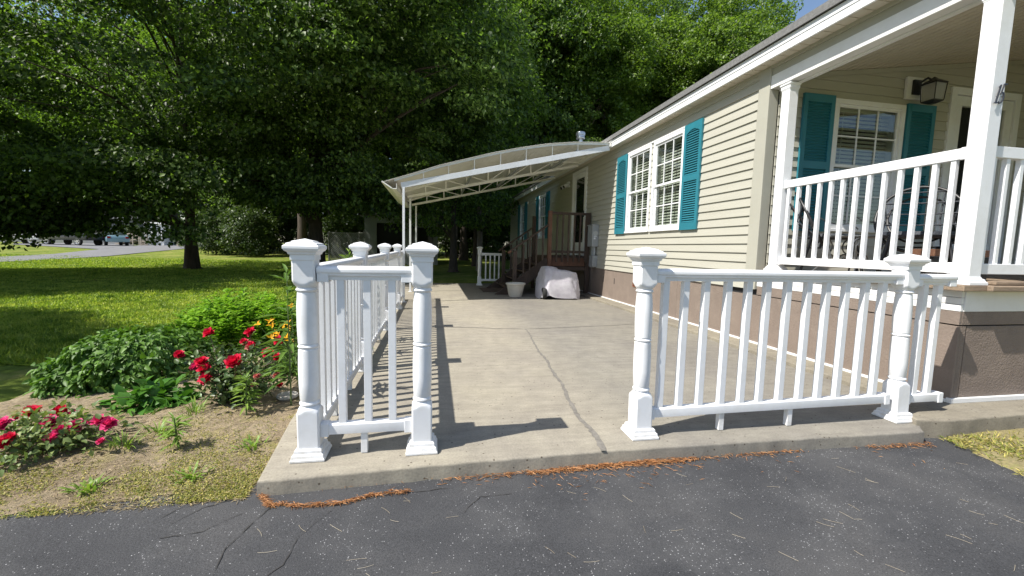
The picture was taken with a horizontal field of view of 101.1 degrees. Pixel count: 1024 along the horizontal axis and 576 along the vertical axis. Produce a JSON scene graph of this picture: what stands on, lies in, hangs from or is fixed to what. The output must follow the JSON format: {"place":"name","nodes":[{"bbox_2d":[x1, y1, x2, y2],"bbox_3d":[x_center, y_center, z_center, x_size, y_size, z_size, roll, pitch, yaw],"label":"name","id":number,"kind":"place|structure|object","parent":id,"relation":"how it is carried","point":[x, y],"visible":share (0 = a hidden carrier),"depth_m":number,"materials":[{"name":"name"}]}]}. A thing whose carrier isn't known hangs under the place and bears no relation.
{"place":"outdoors","nodes":[
{"label":"outdoors","id":0,"kind":"place"},
{"bbox_2d":[0,245,201,261],"bbox_3d":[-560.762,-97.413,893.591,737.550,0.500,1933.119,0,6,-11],"label":"road","id":1,"kind":"structure","parent":0,"point":[121,250],"depth_m":28.67,"materials":[{"name":"asphalt"}]},
{"bbox_2d":[0,254,326,365],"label":"grass","id":2,"kind":"structure","parent":0,"point":[28,337],"depth_m":9.27,"materials":[{"name":"plant"}]},
{"bbox_2d":[0,242,535,401],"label":"ground","id":3,"kind":"structure","parent":0,"point":[13,377],"depth_m":22.46,"materials":[{"name":"plant"}]},
{"bbox_2d":[1,3,36,170],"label":"broadleaf tree","id":4,"kind":"object","parent":3,"relation":"on","point":[16,101],"visible":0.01,"depth_m":64.54,"materials":[{"name":"green plant"}]},
{"bbox_2d":[0,0,84,170],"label":"maple tree","id":5,"kind":"object","parent":3,"relation":"on","point":[25,129],"visible":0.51,"depth_m":13.57,"materials":[{"name":"green plant"}]},
{"bbox_2d":[0,2,112,176],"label":"broadleaf tree","id":6,"kind":"object","parent":3,"relation":"on","point":[17,133],"visible":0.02,"depth_m":61.07,"materials":[{"name":"green plant"}]},
{"bbox_2d":[2,1,130,206],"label":"broadleaf tree","id":7,"kind":"object","parent":3,"relation":"on","point":[48,87],"visible":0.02,"depth_m":61.62,"materials":[{"name":"green plant"}]},
{"bbox_2d":[18,243,130,248],"bbox_3d":[-44.097,-4.330,42.730,8.686,0.167,30.458,-4,8,-44],"label":"parking apron","id":8,"kind":"object","parent":3,"relation":"on","point":[88,245],"visible":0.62,"depth_m":38.86,"materials":[{"name":"asphalt"}]},
{"bbox_2d":[2,234,55,243],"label":"parked car","id":9,"kind":"object","parent":8,"relation":"on","point":[29,242],"visible":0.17,"depth_m":40.88,"materials":[{"name":"white paint"}]},
{"bbox_2d":[38,234,104,244],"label":"parked pickup","id":10,"kind":"object","parent":8,"relation":"on","point":[78,241],"visible":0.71,"depth_m":40.01,"materials":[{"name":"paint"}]},
{"bbox_2d":[102,232,129,245],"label":"parked car","id":11,"kind":"object","parent":8,"relation":"on","point":[121,238],"visible":0.77,"depth_m":41.55,"materials":[{"name":"blue paint"}]},
{"bbox_2d":[0,209,180,244],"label":"neighbour house","id":12,"kind":"structure","parent":3,"relation":"on","point":[167,240],"depth_m":53.60,"materials":[{"name":"grey"}]},
{"bbox_2d":[46,24,177,208],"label":"broadleaf tree","id":13,"kind":"object","parent":3,"relation":"on","point":[65,89],"depth_m":61.13,"materials":[{"name":"green plant"}]},
{"bbox_2d":[39,0,203,207],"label":"broadleaf tree","id":14,"kind":"object","parent":3,"relation":"on","point":[116,130],"visible":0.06,"depth_m":53.06,"materials":[{"name":"green plant"}]},
{"bbox_2d":[115,224,143,244],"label":"leafy bush","id":15,"kind":"object","parent":3,"relation":"on","point":[128,230],"visible":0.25,"depth_m":51.49,"materials":[{"name":"green plant"}]},
{"bbox_2d":[115,231,147,245],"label":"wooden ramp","id":16,"kind":"structure","parent":3,"relation":"on","point":[139,241],"depth_m":47.74,"materials":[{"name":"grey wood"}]},
{"bbox_2d":[0,334,299,515],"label":"soil bed","id":17,"kind":"object","parent":3,"relation":"on","point":[282,411],"visible":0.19,"depth_m":2.40,"materials":[{"name":"soil"}]},
{"bbox_2d":[0,393,155,476],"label":"rose bush","id":18,"kind":"object","parent":17,"relation":"on","point":[53,431],"visible":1,"depth_m":2.30,"materials":[{"name":"green plant"}]},
{"bbox_2d":[57,472,116,496],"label":"grass tuft","id":19,"kind":"object","parent":17,"relation":"on","point":[90,485],"visible":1,"depth_m":2.00,"materials":[{"name":"green plant"}]},
{"bbox_2d":[83,427,155,451],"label":"grass tuft","id":20,"kind":"object","parent":17,"relation":"on","point":[124,441],"visible":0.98,"depth_m":2.37,"materials":[{"name":"green plant"}]},
{"bbox_2d":[21,321,221,399],"bbox_3d":[-3.234,0.571,3.640,1.178,0.528,1.258,0,6,-11],"label":"dark shrub","id":21,"kind":"object","parent":17,"relation":"on","point":[107,362],"visible":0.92,"depth_m":3.26,"materials":[{"name":"green plant"}]},
{"bbox_2d":[0,394,295,518],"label":"groundcover","id":22,"kind":"object","parent":17,"relation":"on","point":[222,493],"visible":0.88,"depth_m":2.07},
{"bbox_2d":[0,383,298,518],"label":"straw","id":23,"kind":"object","parent":17,"relation":"on","point":[117,502],"visible":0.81,"depth_m":2.12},
{"bbox_2d":[98,374,203,415],"bbox_3d":[-2.526,0.798,2.991,0.701,0.359,0.588,0,6,-11],"label":"broadleaf plant","id":24,"kind":"object","parent":17,"relation":"on","point":[155,393],"visible":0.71,"depth_m":2.92,"materials":[{"name":"green plant"}]},
{"bbox_2d":[129,416,182,436],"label":"grass tuft","id":25,"kind":"object","parent":17,"relation":"on","point":[158,430],"visible":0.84,"depth_m":2.52,"materials":[{"name":"green plant"}]},
{"bbox_2d":[154,412,191,451],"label":"weed plant","id":26,"kind":"object","parent":17,"relation":"on","point":[167,433],"visible":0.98,"depth_m":2.37,"materials":[{"name":"green plant"}]},
{"bbox_2d":[163,396,213,416],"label":"grass tuft","id":27,"kind":"object","parent":17,"relation":"on","point":[194,407],"visible":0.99,"depth_m":2.81,"materials":[{"name":"green plant"}]},
{"bbox_2d":[166,461,215,483],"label":"grass tuft","id":28,"kind":"object","parent":17,"relation":"on","point":[191,476],"visible":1,"depth_m":2.12,"materials":[{"name":"green plant"}]},
{"bbox_2d":[157,327,296,408],"bbox_3d":[-1.979,0.587,3.044,0.841,0.571,0.717,0,6,-11],"label":"rose bush","id":29,"kind":"object","parent":17,"relation":"on","point":[237,363],"visible":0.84,"depth_m":2.97,"materials":[{"name":"green plant"}]},
{"bbox_2d":[173,287,296,350],"bbox_3d":[-2.936,0.348,4.537,1.240,0.698,1.090,0,6,-11],"label":"light shrub","id":30,"kind":"object","parent":17,"relation":"on","point":[230,320],"visible":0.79,"depth_m":4.33,"materials":[{"name":"green plant"}]},
{"bbox_2d":[229,369,262,415],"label":"lily plant","id":31,"kind":"object","parent":17,"relation":"on","point":[246,396],"visible":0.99,"depth_m":2.78,"materials":[{"name":"green plant"}]},
{"bbox_2d":[230,434,268,450],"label":"grass tuft","id":32,"kind":"object","parent":17,"relation":"on","point":[250,442],"visible":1,"depth_m":2.42,"materials":[{"name":"green plant"}]},
{"bbox_2d":[255,263,297,404],"bbox_3d":[-1.560,0.359,2.955,0.432,1.053,0.420,5,6,33],"label":"lily plant","id":33,"kind":"object","parent":17,"relation":"on","point":[284,332],"visible":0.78,"depth_m":2.93,"materials":[{"name":"green plant"}]},
{"bbox_2d":[276,391,298,400],"bbox_3d":[-1.664,0.804,3.123,0.150,0.035,0.150,0,6,-11],"label":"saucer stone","id":34,"kind":"object","parent":17,"relation":"on","point":[283,396],"visible":0.92,"depth_m":3.10,"materials":[{"name":"stone"}]},
{"bbox_2d":[224,303,378,390],"bbox_3d":[-1.883,0.476,3.905,1.221,0.699,1.581,4,6,25],"label":"daylily clump","id":35,"kind":"object","parent":17,"relation":"on","point":[294,359],"visible":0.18,"depth_m":3.63,"materials":[{"name":"green plant"}]},
{"bbox_2d":[109,28,232,249],"bbox_3d":[-26.206,-13.911,35.976,10.162,21.558,9.924,0,6,-13],"label":"broadleaf tree","id":36,"kind":"object","parent":3,"relation":"on","point":[130,77],"visible":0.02,"depth_m":32.99,"materials":[{"name":"green plant"}]},
{"bbox_2d":[173,219,221,246],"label":"leafy bush","id":37,"kind":"object","parent":3,"relation":"on","point":[184,238],"visible":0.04,"depth_m":39.03,"materials":[{"name":"green plant"}]},
{"bbox_2d":[0,0,436,268],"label":"maple tree","id":38,"kind":"object","parent":3,"relation":"on","point":[46,203],"visible":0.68,"depth_m":12.89,"materials":[{"name":"green plant"}]},
{"bbox_2d":[195,207,241,254],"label":"leafy bush","id":39,"kind":"object","parent":3,"relation":"on","point":[207,245],"visible":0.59,"depth_m":29.31,"materials":[{"name":"green plant"}]},
{"bbox_2d":[195,197,256,252],"bbox_3d":[-21.853,-4.776,32.908,5.287,5.317,5.053,4,6,30],"label":"leafy bush","id":40,"kind":"object","parent":3,"relation":"on","point":[223,204],"visible":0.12,"depth_m":31.94,"materials":[{"name":"green plant"}]},
{"bbox_2d":[162,13,293,251],"bbox_3d":[-20.256,-12.254,32.084,9.145,19.428,8.931,-1,6,-24],"label":"broadleaf tree","id":41,"kind":"object","parent":3,"relation":"on","point":[216,202],"visible":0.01,"depth_m":30.45,"materials":[{"name":"green plant"}]},
{"bbox_2d":[214,200,284,255],"bbox_3d":[-17.842,-3.919,28.930,4.377,4.587,4.580,-1,6,-27],"label":"leafy bush","id":42,"kind":"object","parent":3,"relation":"on","point":[253,222],"visible":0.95,"depth_m":28.17,"materials":[{"name":"green plant"}]},
{"bbox_2d":[242,208,291,252],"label":"leafy bush","id":43,"kind":"object","parent":3,"relation":"on","point":[276,247],"visible":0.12,"depth_m":33.55,"materials":[{"name":"green plant"}]},
{"bbox_2d":[268,143,306,239],"bbox_3d":[-14.850,-7.253,29.073,7.010,10.374,4.813,5,6,31],"label":"tree trunk","id":44,"kind":"object","parent":3,"relation":"on","point":[301,229],"visible":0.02,"depth_m":29.54,"materials":[{"name":"brown plant"}]},
{"bbox_2d":[270,208,307,253],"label":"leafy bush","id":45,"kind":"object","parent":3,"relation":"on","point":[288,228],"visible":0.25,"depth_m":32.12,"materials":[{"name":"green plant"}]},
{"bbox_2d":[278,100,384,252],"bbox_3d":[-14.272,-12.098,32.997,9.427,19.164,9.653,7,8,44],"label":"broadleaf tree","id":46,"kind":"object","parent":3,"relation":"on","point":[357,218],"depth_m":32.49,"materials":[{"name":"green plant"}]},
{"bbox_2d":[322,208,364,255],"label":"leafy bush","id":47,"kind":"object","parent":3,"relation":"on","point":[345,228],"visible":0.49,"depth_m":30.26,"materials":[{"name":"green plant"}]},
{"bbox_2d":[328,232,369,260],"bbox_3d":[-7.966,-1.808,20.619,1.930,1.810,0.060,0,6,-11],"label":"lattice panel","id":48,"kind":"object","parent":3,"relation":"on","point":[335,252],"visible":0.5,"depth_m":20.53,"materials":[{"name":"wood"}]},
{"bbox_2d":[161,0,552,262],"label":"maple tree","id":49,"kind":"object","parent":3,"relation":"on","point":[318,186],"visible":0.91,"depth_m":13.06,"materials":[{"name":"green plant"}]},
{"bbox_2d":[326,115,406,227],"bbox_3d":[-11.641,-12.440,34.941,9.924,19.507,10.161,0,6,-15],"label":"broadleaf tree","id":50,"kind":"object","parent":3,"relation":"on","point":[387,154],"visible":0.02,"depth_m":33.62,"materials":[{"name":"green plant"}]},
{"bbox_2d":[372,121,427,175],"bbox_3d":[-8.466,-15.645,36.619,11.178,25.725,10.916,-1,6,-21],"label":"broadleaf tree","id":51,"kind":"object","parent":3,"relation":"on","point":[398,160],"depth_m":34.09,"materials":[{"name":"green plant"}]},
{"bbox_2d":[358,205,442,264],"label":"garden shed","id":52,"kind":"structure","parent":3,"relation":"on","point":[374,228],"depth_m":24.02,"materials":[{"name":"wood"}]},
{"bbox_2d":[377,223,402,253],"bbox_3d":[-6.927,-2.458,24.094,1.500,2.430,0.030,0,6,-11],"label":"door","id":53,"kind":"structure","parent":52,"relation":"in","point":[383,236],"depth_m":24.00,"materials":[{"name":"black"}]},
{"bbox_2d":[417,228,427,242],"bbox_3d":[-5.159,-2.979,24.340,0.740,0.900,0.030,0,6,-11],"label":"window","id":54,"kind":"structure","parent":52,"relation":"in","point":[421,233],"depth_m":24.32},
{"bbox_2d":[420,149,457,251],"bbox_3d":[-3.370,-6.401,30.213,4.830,8.980,6.329,7,8,44],"label":"tree trunk","id":55,"kind":"object","parent":3,"relation":"on","point":[456,227],"visible":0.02,"depth_m":29.72,"materials":[{"name":"brown plant"}]},
{"bbox_2d":[438,223,472,257],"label":"leafy bush","id":56,"kind":"object","parent":3,"relation":"on","point":[445,244],"visible":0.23,"depth_m":32.13,"materials":[{"name":"green plant"}]},
{"bbox_2d":[377,0,549,271],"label":"broadleaf tree","id":57,"kind":"object","parent":3,"relation":"on","point":[453,213],"visible":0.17,"depth_m":18.78,"materials":[{"name":"green plant"}]},
{"bbox_2d":[427,113,523,270],"bbox_3d":[-2.249,-4.829,20.943,6.451,8.086,6.098,-1,6,-22],"label":"tree","id":58,"kind":"object","parent":3,"relation":"on","point":[480,238],"visible":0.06,"depth_m":20.77,"materials":[{"name":"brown plant"}]},
{"bbox_2d":[404,0,548,260],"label":"broadleaf tree","id":59,"kind":"object","parent":3,"relation":"on","point":[463,250],"visible":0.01,"depth_m":29.56,"materials":[{"name":"green plant"}]},
{"bbox_2d":[412,1,551,265],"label":"broadleaf tree","id":60,"kind":"object","parent":3,"relation":"on","point":[511,191],"visible":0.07,"depth_m":23.55,"materials":[{"name":"green plant"}]},
{"bbox_2d":[458,223,507,258],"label":"leafy bush","id":61,"kind":"object","parent":3,"relation":"on","point":[470,249],"visible":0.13,"depth_m":32.19,"materials":[{"name":"green plant"}]},
{"bbox_2d":[482,207,510,260],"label":"leafy bush","id":62,"kind":"object","parent":3,"relation":"on","point":[502,238],"visible":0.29,"depth_m":29.12,"materials":[{"name":"green plant"}]},
{"bbox_2d":[491,0,572,258],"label":"broadleaf tree","id":63,"kind":"object","parent":3,"relation":"on","point":[537,29],"visible":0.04,"depth_m":27.02,"materials":[{"name":"green plant"}]},
{"bbox_2d":[486,0,612,211],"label":"broadleaf tree","id":64,"kind":"object","parent":3,"relation":"on","point":[568,27],"visible":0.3,"depth_m":27.61,"materials":[{"name":"green plant"}]},
{"bbox_2d":[544,0,568,122],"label":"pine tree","id":65,"kind":"object","parent":3,"relation":"on","point":[553,58],"depth_m":32.72,"materials":[{"name":"green plant"}]},
{"bbox_2d":[535,0,661,141],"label":"broadleaf tree","id":66,"kind":"object","parent":3,"relation":"on","point":[618,107],"visible":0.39,"depth_m":29.21,"materials":[{"name":"green plant"}]},
{"bbox_2d":[556,0,673,140],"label":"broadleaf tree","id":67,"kind":"object","parent":3,"relation":"on","point":[636,100],"visible":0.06,"depth_m":32.05,"materials":[{"name":"green plant"}]},
{"bbox_2d":[596,0,698,136],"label":"broadleaf tree","id":68,"kind":"object","parent":3,"relation":"on","point":[658,21],"visible":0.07,"depth_m":33.97,"materials":[{"name":"green plant"}]},
{"bbox_2d":[639,0,699,114],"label":"poplar tree","id":69,"kind":"object","parent":3,"relation":"on","point":[677,6],"visible":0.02,"depth_m":38.46,"materials":[{"name":"green plant"}]},
{"bbox_2d":[675,0,725,47],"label":"poplar tree","id":70,"kind":"object","parent":3,"relation":"on","point":[685,3],"visible":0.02,"depth_m":41.60,"materials":[{"name":"green plant"}]},
{"bbox_2d":[637,0,766,110],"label":"broadleaf tree","id":71,"kind":"object","parent":3,"relation":"on","point":[700,10],"visible":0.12,"depth_m":33.82,"materials":[{"name":"green plant"}]},
{"bbox_2d":[660,0,795,97],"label":"broadleaf tree","id":72,"kind":"object","parent":3,"relation":"on","point":[725,27],"visible":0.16,"depth_m":30.27,"materials":[{"name":"green plant"}]},
{"bbox_2d":[700,1,758,44],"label":"poplar tree","id":73,"kind":"object","parent":3,"relation":"on","point":[740,9],"visible":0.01,"depth_m":42.39,"materials":[{"name":"green plant"}]},
{"bbox_2d":[505,269,1023,437],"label":"concrete footing","id":74,"kind":"object","parent":3,"relation":"on","point":[932,419],"visible":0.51,"depth_m":3.01,"materials":[{"name":"concrete"}]},
{"bbox_2d":[506,0,1023,403],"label":"mobile home","id":75,"kind":"object","parent":74,"relation":"on","point":[696,175],"visible":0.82,"depth_m":5.06,"materials":[{"name":"plastic"}]},
{"bbox_2d":[381,142,610,301],"bbox_3d":[-0.606,-1.569,10.451,4.580,3.343,4.120,0,6,-11],"label":"carport awning","id":76,"kind":"object","parent":75,"relation":"attached to","point":[555,160],"visible":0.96,"depth_m":9.29,"materials":[{"name":"beige metal"}]},
{"bbox_2d":[519,203,524,239],"bbox_3d":[0.549,-2.853,18.264,0.242,1.532,0.964,0,6,-11],"label":"window","id":77,"kind":"structure","parent":75,"relation":"in","point":[522,206],"depth_m":18.58,"materials":[{"name":"glass"}]},
{"bbox_2d":[538,193,545,238],"bbox_3d":[1.446,-2.522,14.963,0.802,1.542,1.014,0,6,-11],"label":"window","id":78,"kind":"structure","parent":75,"relation":"in","point":[542,199],"depth_m":15.28,"materials":[{"name":"glass"}]},
{"bbox_2d":[560,181,569,189],"bbox_3d":[1.514,-2.909,11.946,0.230,0.214,0.363,0,6,-11],"label":"security light","id":79,"kind":"object","parent":75,"relation":"attached to","point":[566,185],"visible":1,"depth_m":11.89,"materials":[{"name":"white plastic"}]},
{"bbox_2d":[572,171,585,255],"bbox_3d":[1.795,-1.942,11.182,0.125,2.139,0.932,0,6,-11],"label":"door","id":80,"kind":"structure","parent":75,"relation":"in","point":[579,195],"depth_m":11.32,"materials":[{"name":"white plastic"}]},
{"bbox_2d":[587,224,598,266],"bbox_3d":[1.902,-0.990,9.974,0.172,1.000,0.330,0,6,-11],"label":"electric meter box","id":81,"kind":"object","parent":75,"relation":"attached to","point":[593,235],"visible":1,"depth_m":9.89,"materials":[{"name":"grey metal"}]},
{"bbox_2d":[624,144,652,232],"bbox_3d":[2.741,-1.821,7.995,0.802,1.552,0.929,0,6,-11],"label":"window","id":82,"kind":"structure","parent":75,"relation":"in","point":[639,161],"depth_m":8.14,"materials":[{"name":"white plastic"}]},
{"bbox_2d":[648,128,684,231],"bbox_3d":[2.921,-1.724,7.024,0.802,1.552,0.954,0,6,-11],"label":"window","id":83,"kind":"structure","parent":75,"relation":"in","point":[668,151],"depth_m":7.19,"materials":[{"name":"white plastic"}]},
{"bbox_2d":[790,192,862,270],"bbox_3d":[3.388,-0.614,4.587,0.712,0.882,0.687,5,7,35],"label":"round chair","id":84,"kind":"object","parent":75,"relation":"on","point":[811,224],"visible":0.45,"depth_m":4.49,"materials":[{"name":"black metal"}]},
{"bbox_2d":[812,217,891,271],"bbox_3d":[3.477,-0.425,4.282,0.520,0.579,0.520,0,6,-11],"label":"bistro table","id":85,"kind":"object","parent":75,"relation":"on","point":[857,237],"visible":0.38,"depth_m":4.19,"materials":[{"name":"grey metal"}]},
{"bbox_2d":[824,98,906,232],"bbox_3d":[4.222,-1.503,5.498,1.044,1.562,0.802,0,6,-11],"label":"window","id":86,"kind":"structure","parent":75,"relation":"in","point":[865,133],"depth_m":5.22,"materials":[{"name":"white plastic"}]},
{"bbox_2d":[778,147,965,273],"bbox_3d":[3.181,-0.647,3.913,0.058,0.928,1.633,0,6,-11],"label":"porch railing","id":87,"kind":"object","parent":75,"relation":"attached to","point":[935,161],"visible":0.88,"depth_m":3.74,"materials":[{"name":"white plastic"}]},
{"bbox_2d":[873,186,959,271],"bbox_3d":[3.688,-0.524,3.823,0.647,0.862,0.712,6,7,42],"label":"round chair","id":88,"kind":"object","parent":75,"relation":"on","point":[936,235],"visible":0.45,"depth_m":3.86,"materials":[{"name":"black metal"}]},
{"bbox_2d":[911,77,948,104],"bbox_3d":[4.968,-2.346,5.014,0.200,0.323,0.244,0,6,-11],"label":"wall lantern","id":89,"kind":"object","parent":75,"relation":"attached to","point":[933,90],"depth_m":4.96,"materials":[{"name":"glass"}]},
{"bbox_2d":[912,249,989,280],"bbox_3d":[3.820,-0.201,3.663,0.650,0.263,0.180,0,6,-11],"label":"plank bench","id":90,"kind":"object","parent":75,"relation":"on","point":[934,253],"visible":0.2,"depth_m":3.60,"materials":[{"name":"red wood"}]},
{"bbox_2d":[939,96,1013,258],"bbox_3d":[5.994,-1.328,5.510,0.952,2.189,0.087,0,6,-11],"label":"door","id":91,"kind":"structure","parent":75,"relation":"in","point":[963,107],"depth_m":5.46,"materials":[{"name":"white plastic"}]},
{"bbox_2d":[981,146,1023,274],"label":"porch railing","id":92,"kind":"object","parent":75,"relation":"attached to","point":[1006,155],"visible":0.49,"depth_m":3.11,"materials":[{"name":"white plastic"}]},
{"bbox_2d":[730,0,803,51],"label":"broadleaf tree","id":93,"kind":"object","parent":3,"relation":"on","point":[774,4],"visible":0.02,"depth_m":34.62,"materials":[{"name":"green plant"}]},
{"bbox_2d":[759,0,798,38],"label":"poplar tree","id":94,"kind":"object","parent":3,"relation":"on","point":[781,9],"visible":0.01,"depth_m":42.98,"materials":[{"name":"green plant"}]},
{"bbox_2d":[0,0,827,246],"label":"sky","id":95,"kind":"structure","parent":0,"point":[809,5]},
{"bbox_2d":[0,438,1023,575],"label":"asphalt driveway","id":96,"kind":"structure","parent":0,"point":[912,514],"depth_m":1.82,"materials":[{"name":"asphalt"}]},
{"bbox_2d":[256,442,944,509],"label":"fallen pine needles","id":97,"kind":"object","parent":96,"relation":"on","point":[268,501],"visible":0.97,"depth_m":2.28,"materials":[{"name":"plant"}]},
{"bbox_2d":[259,463,1019,574],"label":"scattered pine needles","id":98,"kind":"object","parent":96,"relation":"on","point":[673,530],"visible":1,"depth_m":1.83,"materials":[{"name":"plant"}]},
{"bbox_2d":[257,283,924,495],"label":"concrete driveway","id":99,"kind":"structure","parent":0,"point":[529,380],"depth_m":3.02,"materials":[{"name":"concrete"}]},
{"bbox_2d":[316,242,402,419],"bbox_3d":[-1.652,-0.007,5.450,0.180,1.142,6.572,0,6,-11],"label":"porch railing","id":100,"kind":"object","parent":99,"relation":"on","point":[326,293],"visible":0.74,"depth_m":3.23,"materials":[{"name":"white plastic"}]},
{"bbox_2d":[282,239,438,463],"bbox_3d":[-0.772,0.320,2.234,0.748,1.142,0.168,0,6,-11],"label":"porch railing","id":101,"kind":"object","parent":99,"relation":"on","point":[309,274],"visible":1,"depth_m":2.20,"materials":[{"name":"white plastic"}]},
{"bbox_2d":[476,246,501,284],"bbox_3d":[-0.647,-0.647,12.386,0.786,1.142,0.168,0,6,-11],"label":"porch railing","id":102,"kind":"object","parent":99,"relation":"on","point":[480,254],"visible":0.91,"depth_m":12.34,"materials":[{"name":"white plastic"}]},
{"bbox_2d":[479,288,501,291],"bbox_3d":[-0.504,0.047,11.061,0.620,0.014,0.980,0,6,-11],"label":"door mat","id":103,"kind":"object","parent":99,"relation":"on","point":[490,289],"depth_m":11.03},
{"bbox_2d":[506,282,525,296],"bbox_3d":[0.080,0.038,9.728,0.460,0.315,0.460,0,6,-11],"label":"flower pot","id":104,"kind":"object","parent":99,"relation":"on","point":[515,289],"visible":1,"depth_m":9.58,"materials":[{"name":"beige plastic"}]},
{"bbox_2d":[486,211,590,294],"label":"wooden steps","id":105,"kind":"structure","parent":99,"relation":"on","point":[534,261],"depth_m":10.23,"materials":[{"name":"brown wood"}]},
{"bbox_2d":[535,266,579,299],"bbox_3d":[1.032,-0.127,9.724,0.962,0.750,0.939,0,6,-11],"label":"covered machine","id":106,"kind":"object","parent":99,"relation":"on","point":[554,282],"visible":1,"depth_m":9.33,"materials":[{"name":"grey fabric"}]},
{"bbox_2d":[621,247,958,440],"bbox_3d":[1.859,0.334,2.724,2.374,1.142,0.168,0,6,-11],"label":"porch railing","id":107,"kind":"object","parent":99,"relation":"on","point":[898,394],"visible":0.99,"depth_m":2.69,"materials":[{"name":"white plastic"}]},
{"bbox_2d":[939,428,1023,475],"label":"dry yard","id":108,"kind":"structure","parent":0,"point":[1011,462],"depth_m":2.66,"materials":[{"name":"beige plant"}]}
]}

